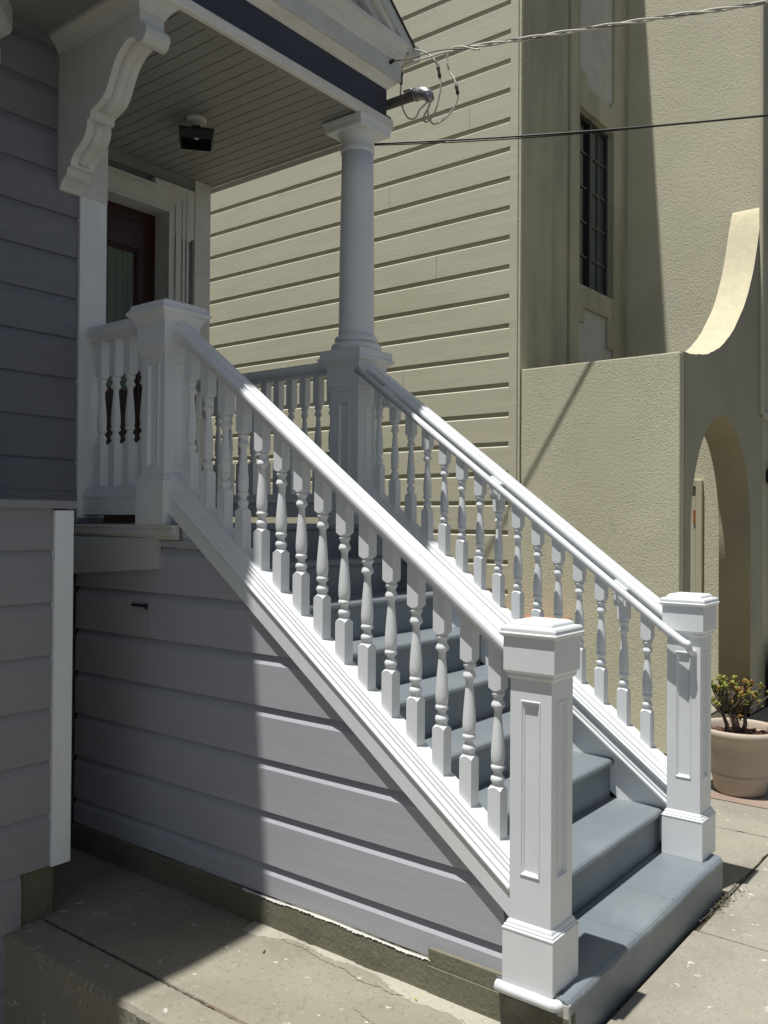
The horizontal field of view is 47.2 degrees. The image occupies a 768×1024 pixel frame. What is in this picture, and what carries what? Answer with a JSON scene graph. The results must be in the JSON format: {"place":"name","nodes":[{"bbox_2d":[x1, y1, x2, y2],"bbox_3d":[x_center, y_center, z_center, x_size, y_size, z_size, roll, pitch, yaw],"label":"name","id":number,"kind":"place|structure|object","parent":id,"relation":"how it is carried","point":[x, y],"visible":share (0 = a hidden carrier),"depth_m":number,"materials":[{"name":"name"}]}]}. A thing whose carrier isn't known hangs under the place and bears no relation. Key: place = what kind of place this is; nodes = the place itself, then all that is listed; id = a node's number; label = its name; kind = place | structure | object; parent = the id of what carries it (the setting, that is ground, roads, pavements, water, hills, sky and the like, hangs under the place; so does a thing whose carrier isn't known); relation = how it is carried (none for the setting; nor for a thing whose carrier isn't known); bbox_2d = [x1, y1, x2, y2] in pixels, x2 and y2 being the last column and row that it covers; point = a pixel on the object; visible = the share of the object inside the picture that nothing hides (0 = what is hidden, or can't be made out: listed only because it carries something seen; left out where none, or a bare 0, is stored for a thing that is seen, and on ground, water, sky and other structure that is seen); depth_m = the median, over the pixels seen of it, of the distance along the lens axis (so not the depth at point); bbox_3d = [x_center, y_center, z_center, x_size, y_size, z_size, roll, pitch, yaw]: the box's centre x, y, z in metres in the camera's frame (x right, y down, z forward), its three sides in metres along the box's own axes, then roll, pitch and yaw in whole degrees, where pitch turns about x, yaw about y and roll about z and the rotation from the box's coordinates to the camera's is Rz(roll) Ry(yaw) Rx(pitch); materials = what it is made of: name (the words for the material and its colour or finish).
{"place":"outdoors","nodes":[
{"label":"outdoors","id":0,"kind":"place"},
{"bbox_2d":[4,919,239,1023],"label":"slab edge","id":1,"kind":"object","parent":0,"point":[54,975],"visible":1,"depth_m":3.23,"materials":[{"name":"concrete"}]},
{"bbox_2d":[43,847,461,1023],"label":"alley slab","id":2,"kind":"structure","parent":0,"point":[214,956],"depth_m":3.32,"materials":[{"name":"concrete"}]},
{"bbox_2d":[44,920,240,1023],"bbox_3d":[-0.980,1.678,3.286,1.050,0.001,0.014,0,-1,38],"label":"pavement crack","id":3,"kind":"object","parent":2,"relation":"on","point":[190,996],"visible":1,"depth_m":3.24,"materials":[{"name":"grey concrete"}]},
{"bbox_2d":[206,1004,244,1023],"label":"pavement crack","id":4,"kind":"object","parent":2,"relation":"on","point":[223,1012],"visible":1,"depth_m":2.95,"materials":[{"name":"brown"}]},
{"bbox_2d":[284,940,362,981],"bbox_3d":[-0.279,1.681,3.345,0.585,0.001,0.025,0,-1,44],"label":"pavement crack","id":5,"kind":"object","parent":2,"relation":"on","point":[327,962],"visible":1,"depth_m":3.28,"materials":[{"name":"grey concrete"}]},
{"bbox_2d":[242,921,500,1023],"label":"cement skim","id":6,"kind":"object","parent":2,"relation":"on","point":[423,997],"visible":1,"depth_m":3.08,"materials":[{"name":"beige concrete"}]},
{"bbox_2d":[209,0,767,706],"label":"neighbor house","id":7,"kind":"structure","parent":0,"point":[501,264],"depth_m":8.02,"materials":[{"name":"beige paint"}]},
{"bbox_2d":[579,113,607,295],"bbox_3d":[1.921,-2.851,8.222,0.043,1.609,0.754,0,-1,38],"label":"window","id":8,"kind":"structure","parent":7,"relation":"in","point":[593,146],"depth_m":8.32,"materials":[{"name":"grey glass"}]},
{"bbox_2d":[690,488,695,592],"bbox_3d":[2.704,0.772,8.499,0.622,1.995,0.018,0,-1,38],"label":"courtyard door","id":9,"kind":"structure","parent":7,"relation":"in","point":[693,526],"depth_m":8.32,"materials":[{"name":"beige paint"}]},
{"bbox_2d":[603,702,767,1023],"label":"sidewalk","id":10,"kind":"structure","parent":0,"point":[715,971],"depth_m":3.38,"materials":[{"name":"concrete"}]},
{"bbox_2d":[0,0,419,1023],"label":"house","id":11,"kind":"structure","parent":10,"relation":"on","point":[108,186],"depth_m":4.30,"materials":[{"name":"blue paint"}]},
{"bbox_2d":[82,318,142,514],"bbox_3d":[-1.286,-0.461,4.315,0.497,0.954,0.128,0,-1,38],"label":"porch railing","id":12,"kind":"object","parent":11,"relation":"attached to","point":[117,473],"visible":0.82,"depth_m":4.33,"materials":[{"name":"white paint"}]},
{"bbox_2d":[103,201,154,521],"bbox_3d":[-1.885,-0.991,5.701,0.040,2.114,0.922,0,-1,38],"label":"front door","id":13,"kind":"structure","parent":11,"relation":"in","point":[122,230],"depth_m":5.93,"materials":[{"name":"red paint"}]},
{"bbox_2d":[126,298,211,524],"bbox_3d":[-1.009,-0.455,4.104,0.279,1.029,0.279,0,-1,38],"label":"newel post","id":14,"kind":"object","parent":11,"relation":"on","point":[160,349],"visible":0.84,"depth_m":4.03,"materials":[{"name":"white paint"}]},
{"bbox_2d":[179,114,213,151],"bbox_3d":[-1.113,-2.258,5.207,0.202,0.152,0.202,1,-1,-12],"label":"ceiling lamp","id":15,"kind":"object","parent":11,"relation":"attached to","point":[196,136],"visible":1,"depth_m":5.18,"materials":[{"name":"black metal"}]},
{"bbox_2d":[195,363,329,516],"bbox_3d":[-0.803,-0.444,5.747,1.362,0.954,0.128,0,-1,38],"label":"porch railing","id":16,"kind":"object","parent":11,"relation":"attached to","point":[278,378],"visible":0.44,"depth_m":5.62,"materials":[{"name":"white paint"}]},
{"bbox_2d":[317,111,394,523],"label":"porch column","id":17,"kind":"structure","parent":11,"relation":"on","point":[353,413],"depth_m":5.18,"materials":[{"name":"white paint"}]},
{"bbox_2d":[386,86,433,110],"bbox_3d":[-0.531,-2.504,5.860,2.088,0.121,0.090,0,-1,38],"label":"conduit mast","id":18,"kind":"object","parent":11,"relation":"attached to","point":[413,94],"visible":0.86,"depth_m":5.29,"materials":[{"name":"metal"}]},
{"bbox_2d":[399,50,453,119],"bbox_3d":[0.253,-2.564,5.275,0.398,0.366,0.022,0,-1,38],"label":"service wire","id":19,"kind":"object","parent":11,"relation":"attached to","point":[431,56],"visible":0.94,"depth_m":5.32,"materials":[{"name":"beige"}]},
{"bbox_2d":[413,49,441,122],"bbox_3d":[0.216,-2.587,5.324,0.323,0.486,0.021,0,-1,38],"label":"service wire","id":20,"kind":"object","parent":11,"relation":"attached to","point":[439,73],"visible":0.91,"depth_m":5.25,"materials":[{"name":"black metal"}]},
{"bbox_2d":[374,114,767,145],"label":"telephone cable","id":21,"kind":"object","parent":11,"relation":"attached to","point":[549,134],"visible":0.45,"depth_m":6.46,"materials":[{"name":"black metal"}]},
{"bbox_2d":[389,0,767,63],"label":"service drop cable","id":22,"kind":"object","parent":11,"relation":"attached to","point":[638,21],"visible":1,"depth_m":4.96,"materials":[{"name":"beige plastic"}]},
{"bbox_2d":[427,46,479,124],"bbox_3d":[0.408,-2.533,5.185,0.371,0.428,0.022,0,-1,38],"label":"service wire","id":23,"kind":"object","parent":22,"relation":"hanging from","point":[457,94],"visible":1,"depth_m":5.18,"materials":[{"name":"beige"}]},
{"bbox_2d":[70,473,722,1023],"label":"staircase","id":24,"kind":"structure","parent":10,"relation":"on","point":[246,747],"depth_m":3.67,"materials":[{"name":"blue paint"}]},
{"bbox_2d":[131,603,147,608],"bbox_3d":[-1.147,0.438,4.114,0.117,0.026,0.012,0,-1,38],"label":"door latch","id":25,"kind":"object","parent":24,"relation":"attached to","point":[145,605],"depth_m":4.10,"materials":[{"name":"black metal"}]},
{"bbox_2d":[173,321,507,839],"bbox_3d":[-0.239,0.114,3.492,1.776,1.997,0.113,0,-1,38],"label":"stair railing","id":26,"kind":"object","parent":24,"relation":"on","point":[451,590],"visible":0.98,"depth_m":3.40,"materials":[{"name":"white paint"}]},
{"bbox_2d":[365,363,661,747],"bbox_3d":[0.624,0.110,4.615,1.803,1.994,0.113,0,-1,38],"label":"stair railing","id":27,"kind":"object","parent":24,"relation":"on","point":[641,593],"visible":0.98,"depth_m":4.55,"materials":[{"name":"white paint"}]},
{"bbox_2d":[354,366,696,656],"bbox_3d":[0.623,-0.099,4.515,1.960,1.490,0.112,0,-1,38],"label":"grab rail","id":28,"kind":"object","parent":27,"relation":"attached to","point":[621,593],"visible":1,"depth_m":4.36,"materials":[{"name":"white paint"}]},
{"bbox_2d":[499,617,584,998],"bbox_3d":[0.517,0.942,2.887,0.207,1.174,0.207,0,-1,38],"label":"newel post","id":29,"kind":"object","parent":24,"relation":"on","point":[541,661],"visible":1,"depth_m":2.83,"materials":[{"name":"white paint"}]},
{"bbox_2d":[659,592,719,861],"bbox_3d":[1.390,0.959,4.002,0.207,1.174,0.207,0,-1,38],"label":"newel post","id":30,"kind":"object","parent":24,"relation":"on","point":[688,821],"visible":0.97,"depth_m":3.94,"materials":[{"name":"white paint"}]},
{"bbox_2d":[524,614,570,619],"bbox_3d":[0.875,1.279,7.055,1.253,0.927,0.242,0,-1,38],"label":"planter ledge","id":31,"kind":"object","parent":10,"relation":"on","point":[526,615],"visible":0.1,"depth_m":6.80,"materials":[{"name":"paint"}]},
{"bbox_2d":[699,879,748,924],"bbox_3d":[1.512,1.707,3.858,0.088,0.015,0.584,0,-1,38],"label":"debris","id":32,"kind":"object","parent":10,"relation":"on","point":[727,896],"visible":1,"depth_m":3.86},
{"bbox_2d":[700,854,767,921],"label":"pavement crack","id":33,"kind":"object","parent":10,"relation":"on","point":[751,870],"visible":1,"depth_m":4.06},
{"bbox_2d":[711,790,767,809],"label":"painted strip","id":34,"kind":"object","parent":10,"relation":"on","point":[753,802],"depth_m":5.27,"materials":[{"name":"beige paint"}]},
{"bbox_2d":[711,718,767,797],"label":"flower pot","id":35,"kind":"object","parent":10,"relation":"on","point":[739,764],"visible":0.8,"depth_m":5.31,"materials":[{"name":"ceramic"}]},
{"bbox_2d":[711,674,767,733],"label":"jade plant","id":36,"kind":"object","parent":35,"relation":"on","point":[729,704],"visible":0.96,"depth_m":5.45,"materials":[{"name":"green plant"}]},
{"bbox_2d":[606,705,767,889],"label":"soil bed","id":37,"kind":"object","parent":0,"point":[717,715],"depth_m":7.71,"materials":[{"name":"brown soil"}]},
{"bbox_2d":[521,208,762,754],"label":"garden wall","id":38,"kind":"structure","parent":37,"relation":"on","point":[610,449],"depth_m":6.76,"materials":[{"name":"paint"}]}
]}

